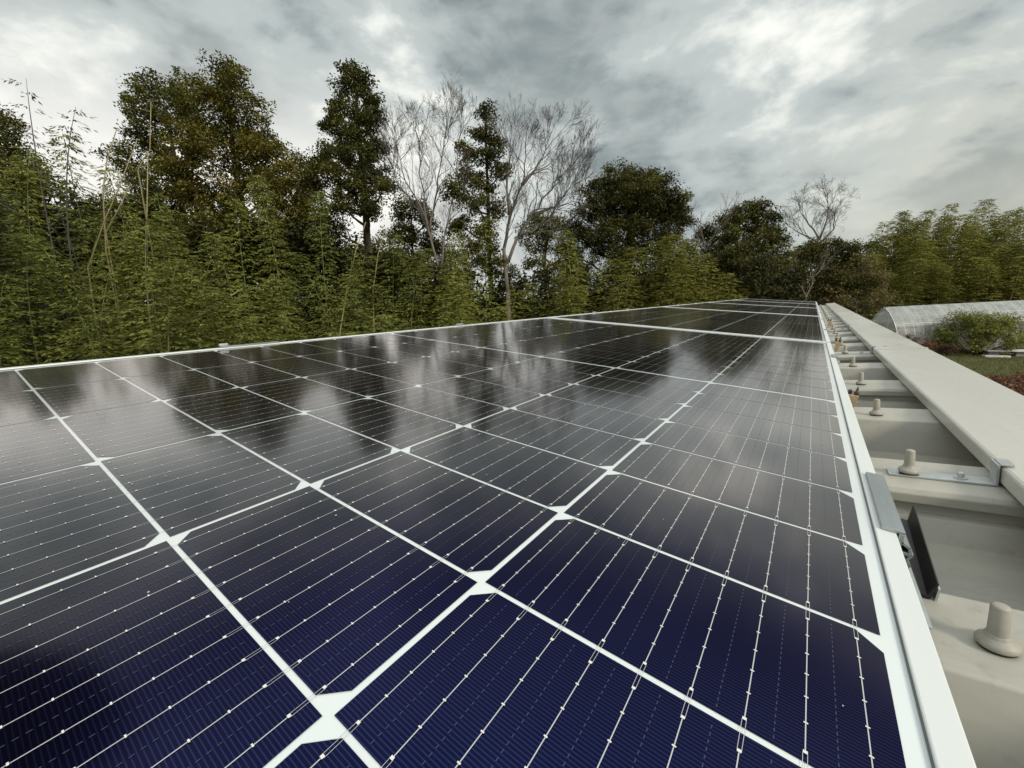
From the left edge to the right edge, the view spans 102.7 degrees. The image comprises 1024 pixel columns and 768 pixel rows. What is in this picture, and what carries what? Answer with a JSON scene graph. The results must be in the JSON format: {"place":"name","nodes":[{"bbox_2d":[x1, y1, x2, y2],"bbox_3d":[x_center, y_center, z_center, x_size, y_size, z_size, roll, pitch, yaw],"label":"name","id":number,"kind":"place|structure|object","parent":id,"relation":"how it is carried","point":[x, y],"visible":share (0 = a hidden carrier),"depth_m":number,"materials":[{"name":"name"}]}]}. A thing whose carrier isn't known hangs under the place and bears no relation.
{"place":"outdoors","nodes":[
{"label":"outdoors","id":0,"kind":"place"},
{"bbox_2d":[0,0,1023,304],"label":"sky","id":1,"kind":"structure","parent":0,"point":[916,106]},
{"bbox_2d":[147,300,1023,387],"bbox_3d":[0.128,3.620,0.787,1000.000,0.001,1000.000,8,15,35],"label":"ground","id":2,"kind":"structure","parent":0,"point":[964,363],"depth_m":22.86,"materials":[{"name":"green plant"}]},
{"bbox_2d":[0,274,47,367],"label":"bamboo","id":3,"kind":"object","parent":2,"relation":"on","point":[12,348],"visible":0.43,"depth_m":8.65,"materials":[{"name":"green plant"}]},
{"bbox_2d":[0,146,53,367],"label":"bamboo","id":4,"kind":"object","parent":2,"relation":"on","point":[3,217],"visible":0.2,"depth_m":10.31,"materials":[{"name":"green plant"}]},
{"bbox_2d":[0,154,57,365],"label":"bamboo","id":5,"kind":"object","parent":2,"relation":"on","point":[19,218],"visible":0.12,"depth_m":12.89,"materials":[{"name":"green plant"}]},
{"bbox_2d":[0,104,67,360],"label":"evergreen tree","id":6,"kind":"object","parent":2,"relation":"on","point":[6,133],"visible":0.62,"depth_m":12.94,"materials":[{"name":"green plant"}]},
{"bbox_2d":[0,233,78,366],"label":"bamboo","id":7,"kind":"object","parent":2,"relation":"on","point":[34,341],"visible":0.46,"depth_m":9.75,"materials":[{"name":"green plant"}]},
{"bbox_2d":[0,175,80,363],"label":"bamboo","id":8,"kind":"object","parent":2,"relation":"on","point":[15,264],"visible":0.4,"depth_m":10.34,"materials":[{"name":"green plant"}]},
{"bbox_2d":[2,78,78,359],"bbox_3d":[-12.249,-3.135,11.224,1.139,9.302,1.250,4,13,24],"label":"bamboo","id":9,"kind":"object","parent":2,"relation":"on","point":[38,173],"visible":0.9,"depth_m":10.71,"materials":[{"name":"green plant"}]},
{"bbox_2d":[0,192,81,363],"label":"bamboo","id":10,"kind":"object","parent":2,"relation":"on","point":[42,308],"visible":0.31,"depth_m":10.72,"materials":[{"name":"green plant"}]},
{"bbox_2d":[0,145,89,362],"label":"bamboo","id":11,"kind":"object","parent":2,"relation":"on","point":[32,178],"visible":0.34,"depth_m":10.72,"materials":[{"name":"green plant"}]},
{"bbox_2d":[0,167,98,362],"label":"bamboo","id":12,"kind":"object","parent":2,"relation":"on","point":[25,244],"visible":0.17,"depth_m":12.64,"materials":[{"name":"green plant"}]},
{"bbox_2d":[2,125,96,336],"bbox_3d":[-12.987,-2.896,12.238,1.131,8.440,1.372,-2,12,-4],"label":"bamboo","id":13,"kind":"object","parent":2,"relation":"on","point":[53,198],"visible":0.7,"depth_m":11.69,"materials":[{"name":"green plant"}]},
{"bbox_2d":[26,107,101,358],"bbox_3d":[-12.111,-3.013,11.706,1.641,8.860,1.722,8,15,35],"label":"bamboo","id":14,"kind":"object","parent":2,"relation":"on","point":[66,203],"visible":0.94,"depth_m":11.24,"materials":[{"name":"green plant"}]},
{"bbox_2d":[21,249,141,362],"bbox_3d":[-8.667,-0.319,8.669,1.950,4.734,1.809,-9,14,-34],"label":"bamboo","id":15,"kind":"object","parent":2,"relation":"on","point":[93,352],"visible":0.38,"depth_m":8.13,"materials":[{"name":"green plant"}]},
{"bbox_2d":[56,216,124,360],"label":"bamboo","id":16,"kind":"object","parent":2,"relation":"on","point":[97,251],"visible":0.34,"depth_m":10.92,"materials":[{"name":"green plant"}]},
{"bbox_2d":[43,130,138,359],"bbox_3d":[-13.514,-3.184,13.242,2.244,8.605,2.155,1,12,11],"label":"bamboo","id":17,"kind":"object","parent":2,"relation":"on","point":[71,191],"visible":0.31,"depth_m":12.61,"materials":[{"name":"green plant"}]},
{"bbox_2d":[62,240,143,360],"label":"bamboo","id":18,"kind":"object","parent":2,"relation":"on","point":[108,280],"visible":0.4,"depth_m":9.25,"materials":[{"name":"green plant"}]},
{"bbox_2d":[90,165,172,354],"bbox_3d":[-12.466,-2.998,13.837,2.054,7.961,1.868,8,15,36],"label":"bamboo","id":19,"kind":"object","parent":2,"relation":"on","point":[102,171],"visible":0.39,"depth_m":13.16,"materials":[{"name":"green plant"}]},
{"bbox_2d":[98,230,169,356],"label":"bamboo","id":20,"kind":"object","parent":2,"relation":"on","point":[120,235],"visible":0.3,"depth_m":11.89,"materials":[{"name":"green plant"}]},
{"bbox_2d":[85,211,200,357],"bbox_3d":[-8.401,-1.049,9.528,2.274,5.797,2.451,10,16,42],"label":"bamboo","id":21,"kind":"object","parent":2,"relation":"on","point":[149,316],"visible":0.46,"depth_m":9.43,"materials":[{"name":"green plant"}]},
{"bbox_2d":[88,65,221,256],"bbox_3d":[-15.039,-6.728,18.006,4.899,13.620,4.582,1,12,11],"label":"cedar tree","id":22,"kind":"object","parent":2,"relation":"on","point":[173,95],"visible":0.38,"depth_m":17.12,"materials":[{"name":"green plant"}]},
{"bbox_2d":[110,209,209,356],"bbox_3d":[-9.747,-1.591,11.432,2.386,6.115,2.291,-10,15,-38],"label":"bamboo","id":23,"kind":"object","parent":2,"relation":"on","point":[171,231],"visible":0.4,"depth_m":11.13,"materials":[{"name":"green plant"}]},
{"bbox_2d":[122,260,210,353],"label":"bamboo","id":24,"kind":"object","parent":2,"relation":"on","point":[169,309],"visible":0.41,"depth_m":8.60,"materials":[{"name":"green plant"}]},
{"bbox_2d":[142,192,213,352],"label":"bamboo","id":25,"kind":"object","parent":2,"relation":"on","point":[160,206],"visible":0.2,"depth_m":13.14,"materials":[{"name":"green plant"}]},
{"bbox_2d":[159,277,236,352],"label":"bamboo","id":26,"kind":"object","parent":2,"relation":"on","point":[196,321],"visible":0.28,"depth_m":8.99,"materials":[{"name":"green plant"}]},
{"bbox_2d":[157,245,246,350],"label":"bamboo","id":27,"kind":"object","parent":2,"relation":"on","point":[181,254],"visible":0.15,"depth_m":11.65,"materials":[{"name":"green plant"}]},
{"bbox_2d":[172,236,235,350],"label":"bamboo","id":28,"kind":"object","parent":2,"relation":"on","point":[220,245],"visible":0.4,"depth_m":9.72,"materials":[{"name":"green plant"}]},
{"bbox_2d":[199,231,262,347],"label":"bamboo","id":29,"kind":"object","parent":2,"relation":"on","point":[224,283],"visible":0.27,"depth_m":11.81,"materials":[{"name":"green plant"}]},
{"bbox_2d":[144,48,322,338],"bbox_3d":[-10.678,-6.203,16.131,5.783,13.228,4.739,8,15,35],"label":"cedar tree","id":30,"kind":"object","parent":2,"relation":"on","point":[242,140],"visible":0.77,"depth_m":15.68,"materials":[{"name":"green plant"}]},
{"bbox_2d":[197,292,274,344],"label":"bamboo","id":31,"kind":"object","parent":2,"relation":"on","point":[230,304],"visible":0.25,"depth_m":8.97,"materials":[{"name":"green plant"}]},
{"bbox_2d":[218,199,280,342],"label":"bamboo","id":32,"kind":"object","parent":2,"relation":"on","point":[236,211],"visible":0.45,"depth_m":14.07,"materials":[{"name":"green plant"}]},
{"bbox_2d":[224,284,284,344],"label":"bamboo","id":33,"kind":"object","parent":2,"relation":"on","point":[254,303],"visible":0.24,"depth_m":9.71,"materials":[{"name":"green plant"}]},
{"bbox_2d":[244,174,313,341],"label":"bamboo","id":34,"kind":"object","parent":2,"relation":"on","point":[269,232],"visible":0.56,"depth_m":12.41,"materials":[{"name":"green plant"}]},
{"bbox_2d":[251,208,315,341],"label":"bamboo","id":35,"kind":"object","parent":2,"relation":"on","point":[273,233],"visible":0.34,"depth_m":14.70,"materials":[{"name":"green plant"}]},
{"bbox_2d":[253,278,318,341],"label":"bamboo","id":36,"kind":"object","parent":2,"relation":"on","point":[279,308],"visible":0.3,"depth_m":10.53,"materials":[{"name":"green plant"}]},
{"bbox_2d":[269,149,350,275],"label":"cedar tree","id":37,"kind":"object","parent":2,"relation":"on","point":[301,157],"visible":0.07,"depth_m":18.83,"materials":[{"name":"green plant"}]},
{"bbox_2d":[279,252,347,338],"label":"bamboo","id":38,"kind":"object","parent":2,"relation":"on","point":[325,317],"visible":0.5,"depth_m":11.91,"materials":[{"name":"green plant"}]},
{"bbox_2d":[299,191,347,338],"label":"bamboo","id":39,"kind":"object","parent":2,"relation":"on","point":[326,238],"visible":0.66,"depth_m":14.26,"materials":[{"name":"green plant"}]},
{"bbox_2d":[294,57,407,281],"bbox_3d":[-6.459,-6.396,16.929,3.776,13.138,3.456,8,15,35],"label":"conifer tree","id":40,"kind":"object","parent":2,"relation":"on","point":[353,141],"visible":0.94,"depth_m":16.30,"materials":[{"name":"green plant"}]},
{"bbox_2d":[333,242,369,334],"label":"bamboo","id":41,"kind":"object","parent":2,"relation":"on","point":[351,260],"visible":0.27,"depth_m":15.38,"materials":[{"name":"green plant"}]},
{"bbox_2d":[329,254,388,335],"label":"bamboo","id":42,"kind":"object","parent":2,"relation":"on","point":[359,300],"visible":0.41,"depth_m":10.81,"materials":[{"name":"green plant"}]},
{"bbox_2d":[357,284,414,333],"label":"bamboo","id":43,"kind":"object","parent":2,"relation":"on","point":[382,291],"visible":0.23,"depth_m":11.10,"materials":[{"name":"green plant"}]},
{"bbox_2d":[372,233,415,331],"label":"bamboo","id":44,"kind":"object","parent":2,"relation":"on","point":[387,261],"visible":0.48,"depth_m":15.13,"materials":[{"name":"green plant"}]},
{"bbox_2d":[0,176,813,366],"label":"undergrowth","id":45,"kind":"object","parent":2,"relation":"on","point":[302,246],"visible":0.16,"depth_m":15.86,"materials":[{"name":"green plant"}]},
{"bbox_2d":[389,252,429,329],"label":"bamboo","id":46,"kind":"object","parent":2,"relation":"on","point":[404,264],"visible":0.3,"depth_m":14.79,"materials":[{"name":"green plant"}]},
{"bbox_2d":[391,248,435,329],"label":"bamboo","id":47,"kind":"object","parent":2,"relation":"on","point":[414,291],"visible":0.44,"depth_m":13.58,"materials":[{"name":"green plant"}]},
{"bbox_2d":[379,191,456,317],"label":"evergreen tree","id":48,"kind":"object","parent":2,"relation":"on","point":[410,238],"visible":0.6,"depth_m":18.35,"materials":[{"name":"green plant"}]},
{"bbox_2d":[391,251,447,331],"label":"bamboo","id":49,"kind":"object","parent":2,"relation":"on","point":[421,306],"visible":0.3,"depth_m":14.63,"materials":[{"name":"green plant"}]},
{"bbox_2d":[355,68,497,326],"bbox_3d":[-3.192,-6.001,17.356,5.923,12.081,3.696,1,12,8],"label":"bare tree","id":50,"kind":"object","parent":2,"relation":"on","point":[428,225],"visible":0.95,"depth_m":16.22,"materials":[{"name":"grey plant"}]},
{"bbox_2d":[424,277,469,327],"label":"bamboo","id":51,"kind":"object","parent":2,"relation":"on","point":[443,294],"visible":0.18,"depth_m":13.52,"materials":[{"name":"green plant"}]},
{"bbox_2d":[428,228,472,326],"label":"bamboo","id":52,"kind":"object","parent":2,"relation":"on","point":[454,250],"visible":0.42,"depth_m":13.80,"materials":[{"name":"green plant"}]},
{"bbox_2d":[436,280,480,326],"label":"bamboo","id":53,"kind":"object","parent":2,"relation":"on","point":[456,299],"visible":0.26,"depth_m":10.37,"materials":[{"name":"green plant"}]},
{"bbox_2d":[437,98,513,317],"bbox_3d":[-1.372,-5.465,16.589,3.073,11.292,2.346,2,12,13],"label":"evergreen tree","id":54,"kind":"object","parent":2,"relation":"on","point":[486,137],"visible":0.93,"depth_m":16.07,"materials":[{"name":"green plant"}]},
{"bbox_2d":[469,218,500,323],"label":"bamboo","id":55,"kind":"object","parent":2,"relation":"on","point":[487,295],"visible":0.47,"depth_m":16.10,"materials":[{"name":"green plant"}]},
{"bbox_2d":[483,94,606,320],"bbox_3d":[1.554,-5.503,16.410,4.864,11.344,3.998,8,15,35],"label":"bare tree","id":56,"kind":"object","parent":2,"relation":"on","point":[510,207],"visible":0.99,"depth_m":15.61,"materials":[{"name":"grey plant"}]},
{"bbox_2d":[513,211,580,308],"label":"evergreen tree","id":57,"kind":"object","parent":2,"relation":"on","point":[543,236],"visible":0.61,"depth_m":19.26,"materials":[{"name":"green plant"}]},
{"bbox_2d":[528,277,575,317],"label":"bamboo","id":58,"kind":"object","parent":2,"relation":"on","point":[564,280],"visible":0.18,"depth_m":14.91,"materials":[{"name":"green plant"}]},
{"bbox_2d":[544,285,589,316],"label":"bamboo","id":59,"kind":"object","parent":2,"relation":"on","point":[573,292],"visible":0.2,"depth_m":13.88,"materials":[{"name":"green plant"}]},
{"bbox_2d":[549,228,592,315],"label":"bamboo","id":60,"kind":"object","parent":2,"relation":"on","point":[569,253],"visible":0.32,"depth_m":16.04,"materials":[{"name":"green plant"}]},
{"bbox_2d":[580,258,627,312],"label":"bamboo","id":61,"kind":"object","parent":2,"relation":"on","point":[605,293],"visible":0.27,"depth_m":15.91,"materials":[{"name":"green plant"}]},
{"bbox_2d":[604,275,638,311],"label":"bamboo","id":62,"kind":"object","parent":2,"relation":"on","point":[623,293],"visible":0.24,"depth_m":14.57,"materials":[{"name":"green plant"}]},
{"bbox_2d":[598,247,651,310],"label":"bamboo","id":63,"kind":"object","parent":2,"relation":"on","point":[633,263],"visible":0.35,"depth_m":15.45,"materials":[{"name":"green plant"}]},
{"bbox_2d":[552,156,699,307],"bbox_3d":[5.324,-5.702,20.062,6.801,10.106,4.101,-3,12,-8],"label":"oak tree","id":64,"kind":"object","parent":2,"relation":"on","point":[647,199],"visible":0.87,"depth_m":19.08,"materials":[{"name":"green plant"}]},
{"bbox_2d":[622,240,667,308],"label":"bamboo","id":65,"kind":"object","parent":2,"relation":"on","point":[649,265],"visible":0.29,"depth_m":16.32,"materials":[{"name":"green plant"}]},
{"bbox_2d":[635,249,689,307],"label":"bamboo","id":66,"kind":"object","parent":2,"relation":"on","point":[666,273],"visible":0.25,"depth_m":14.78,"materials":[{"name":"green plant"}]},
{"bbox_2d":[650,274,698,306],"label":"bamboo","id":67,"kind":"object","parent":2,"relation":"on","point":[676,287],"visible":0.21,"depth_m":14.23,"materials":[{"name":"green plant"}]},
{"bbox_2d":[652,234,697,306],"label":"bamboo","id":68,"kind":"object","parent":2,"relation":"on","point":[677,237],"visible":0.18,"depth_m":15.22,"materials":[{"name":"green plant"}]},
{"bbox_2d":[676,262,712,302],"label":"bamboo","id":69,"kind":"object","parent":2,"relation":"on","point":[700,287],"visible":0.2,"depth_m":15.53,"materials":[{"name":"green plant"}]},
{"bbox_2d":[686,253,727,302],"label":"bamboo","id":70,"kind":"object","parent":2,"relation":"on","point":[707,261],"visible":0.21,"depth_m":16.81,"materials":[{"name":"green plant"}]},
{"bbox_2d":[686,191,746,254],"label":"bare tree","id":71,"kind":"object","parent":2,"relation":"on","point":[716,232],"visible":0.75,"depth_m":20.21,"materials":[{"name":"grey plant"}]},
{"bbox_2d":[688,240,786,301],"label":"evergreen tree","id":72,"kind":"object","parent":2,"relation":"on","point":[730,260],"visible":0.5,"depth_m":18.04,"materials":[{"name":"green plant"}]},
{"bbox_2d":[686,196,802,297],"bbox_3d":[11.317,-5.173,21.107,6.234,8.439,3.291,-2,12,-3],"label":"evergreen tree","id":73,"kind":"object","parent":2,"relation":"on","point":[771,235],"visible":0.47,"depth_m":20.41,"materials":[{"name":"green plant"}]},
{"bbox_2d":[777,173,860,303],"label":"bare tree","id":74,"kind":"object","parent":2,"relation":"on","point":[831,216],"visible":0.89,"depth_m":26.38,"materials":[{"name":"grey plant"}]},
{"bbox_2d":[785,235,883,303],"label":"evergreen tree","id":75,"kind":"object","parent":2,"relation":"on","point":[819,248],"visible":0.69,"depth_m":23.46,"materials":[{"name":"green plant"}]},
{"bbox_2d":[792,253,902,315],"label":"dry thicket","id":76,"kind":"object","parent":2,"relation":"on","point":[841,300],"visible":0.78,"depth_m":22.87,"materials":[{"name":"brown plant"}]},
{"bbox_2d":[863,217,920,318],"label":"bamboo","id":77,"kind":"object","parent":2,"relation":"on","point":[899,227],"visible":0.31,"depth_m":35.17,"materials":[{"name":"green plant"}]},
{"bbox_2d":[869,223,927,328],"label":"bamboo","id":78,"kind":"object","parent":2,"relation":"on","point":[902,238],"visible":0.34,"depth_m":34.24,"materials":[{"name":"green plant"}]},
{"bbox_2d":[780,228,1023,328],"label":"undergrowth","id":79,"kind":"object","parent":2,"relation":"on","point":[862,311],"visible":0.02,"depth_m":38.77,"materials":[{"name":"green plant"}]},
{"bbox_2d":[877,259,928,337],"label":"bamboo","id":80,"kind":"object","parent":2,"relation":"on","point":[908,284],"visible":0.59,"depth_m":29.30,"materials":[{"name":"green plant"}]},
{"bbox_2d":[887,239,938,334],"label":"bamboo","id":81,"kind":"object","parent":2,"relation":"on","point":[927,248],"visible":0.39,"depth_m":30.85,"materials":[{"name":"green plant"}]},
{"bbox_2d":[819,303,1023,767],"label":"steel roof building","id":82,"kind":"structure","parent":2,"relation":"on","point":[943,436],"depth_m":0.45,"materials":[{"name":"beige metal"}]},
{"bbox_2d":[900,505,940,601],"bbox_3d":[0.340,0.135,0.348,0.017,0.014,0.142,13,18,37],"label":"rubber channel","id":83,"kind":"object","parent":82,"relation":"on","point":[923,569],"visible":0.68,"depth_m":0.33,"materials":[{"name":"black rubber"}]},
{"bbox_2d":[895,234,949,337],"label":"bamboo","id":84,"kind":"object","parent":2,"relation":"on","point":[919,240],"visible":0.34,"depth_m":31.76,"materials":[{"name":"green plant"}]},
{"bbox_2d":[899,266,956,338],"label":"bamboo","id":85,"kind":"object","parent":2,"relation":"on","point":[928,303],"visible":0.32,"depth_m":30.64,"materials":[{"name":"green plant"}]},
{"bbox_2d":[897,231,960,337],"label":"bamboo","id":86,"kind":"object","parent":2,"relation":"on","point":[926,234],"visible":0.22,"depth_m":31.96,"materials":[{"name":"green plant"}]},
{"bbox_2d":[908,262,965,335],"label":"bamboo","id":87,"kind":"object","parent":2,"relation":"on","point":[937,282],"visible":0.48,"depth_m":29.88,"materials":[{"name":"green plant"}]},
{"bbox_2d":[872,300,1023,350],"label":"greenhouse","id":88,"kind":"object","parent":2,"relation":"on","point":[908,316],"visible":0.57,"depth_m":25.29,"materials":[{"name":"white plastic"}]},
{"bbox_2d":[914,257,991,335],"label":"bamboo","id":89,"kind":"object","parent":2,"relation":"on","point":[967,275],"visible":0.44,"depth_m":30.33,"materials":[{"name":"green plant"}]},
{"bbox_2d":[924,227,989,325],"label":"bamboo","id":90,"kind":"object","parent":2,"relation":"on","point":[974,239],"visible":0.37,"depth_m":31.04,"materials":[{"name":"green plant"}]},
{"bbox_2d":[939,234,987,331],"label":"bamboo","id":91,"kind":"object","parent":2,"relation":"on","point":[970,249],"visible":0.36,"depth_m":31.49,"materials":[{"name":"green plant"}]},
{"bbox_2d":[916,299,1023,354],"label":"garden bush","id":92,"kind":"object","parent":2,"relation":"on","point":[989,328],"visible":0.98,"depth_m":23.23,"materials":[{"name":"green plant"}]},
{"bbox_2d":[950,242,1004,336],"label":"bamboo","id":93,"kind":"object","parent":2,"relation":"on","point":[984,255],"visible":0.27,"depth_m":30.97,"materials":[{"name":"green plant"}]},
{"bbox_2d":[962,265,1005,334],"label":"bamboo","id":94,"kind":"object","parent":2,"relation":"on","point":[989,282],"visible":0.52,"depth_m":29.29,"materials":[{"name":"green plant"}]},
{"bbox_2d":[954,210,1023,301],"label":"bamboo","id":95,"kind":"object","parent":2,"relation":"on","point":[1003,225],"visible":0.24,"depth_m":33.62,"materials":[{"name":"green plant"}]},
{"bbox_2d":[975,256,1023,340],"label":"bamboo","id":96,"kind":"object","parent":2,"relation":"on","point":[1015,283],"visible":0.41,"depth_m":28.93,"materials":[{"name":"green plant"}]},
{"bbox_2d":[979,242,1023,301],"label":"bamboo","id":97,"kind":"object","parent":2,"relation":"on","point":[1012,252],"visible":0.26,"depth_m":31.02,"materials":[{"name":"green plant"}]},
{"bbox_2d":[982,372,1023,395],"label":"ground cover","id":98,"kind":"object","parent":2,"relation":"on","point":[1009,380],"visible":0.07,"depth_m":15.40,"materials":[{"name":"brown plant"}]},
{"bbox_2d":[930,345,1023,389],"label":"grass","id":99,"kind":"structure","parent":0,"point":[978,356],"depth_m":21.02,"materials":[{"name":"green plant"}]},
{"label":"rail","id":100,"kind":"object","parent":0,"visible":0},
{"bbox_2d":[0,317,976,767],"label":"solar panel","id":101,"kind":"object","parent":100,"relation":"attached to","point":[544,543],"visible":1,"depth_m":0.23,"materials":[{"name":"blue"}]},
{"bbox_2d":[865,472,932,629],"bbox_3d":[0.287,0.116,0.309,0.034,0.056,0.117,12,17,34],"label":"panel clamp","id":102,"kind":"object","parent":101,"relation":"attached to","point":[887,513],"visible":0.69,"depth_m":0.29,"materials":[{"name":"metal"}]},
{"bbox_2d":[547,307,829,342],"bbox_3d":[1.101,-0.360,2.298,1.047,0.037,1.760,12,17,34],"label":"solar panel","id":103,"kind":"object","parent":100,"relation":"attached to","point":[797,327],"visible":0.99,"depth_m":1.96,"materials":[{"name":"black"}]},
{"bbox_2d":[662,302,820,315],"bbox_3d":[2.139,-0.675,3.710,1.047,0.036,1.760,12,17,34],"label":"solar panel","id":104,"kind":"object","parent":100,"relation":"attached to","point":[766,309],"visible":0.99,"depth_m":3.53,"materials":[{"name":"black"}]},
{"bbox_2d":[710,300,818,307],"bbox_3d":[3.177,-0.991,5.122,1.046,0.036,1.760,12,17,34],"label":"solar panel","id":105,"kind":"object","parent":100,"relation":"attached to","point":[772,303],"visible":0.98,"depth_m":5.01,"materials":[{"name":"black"}]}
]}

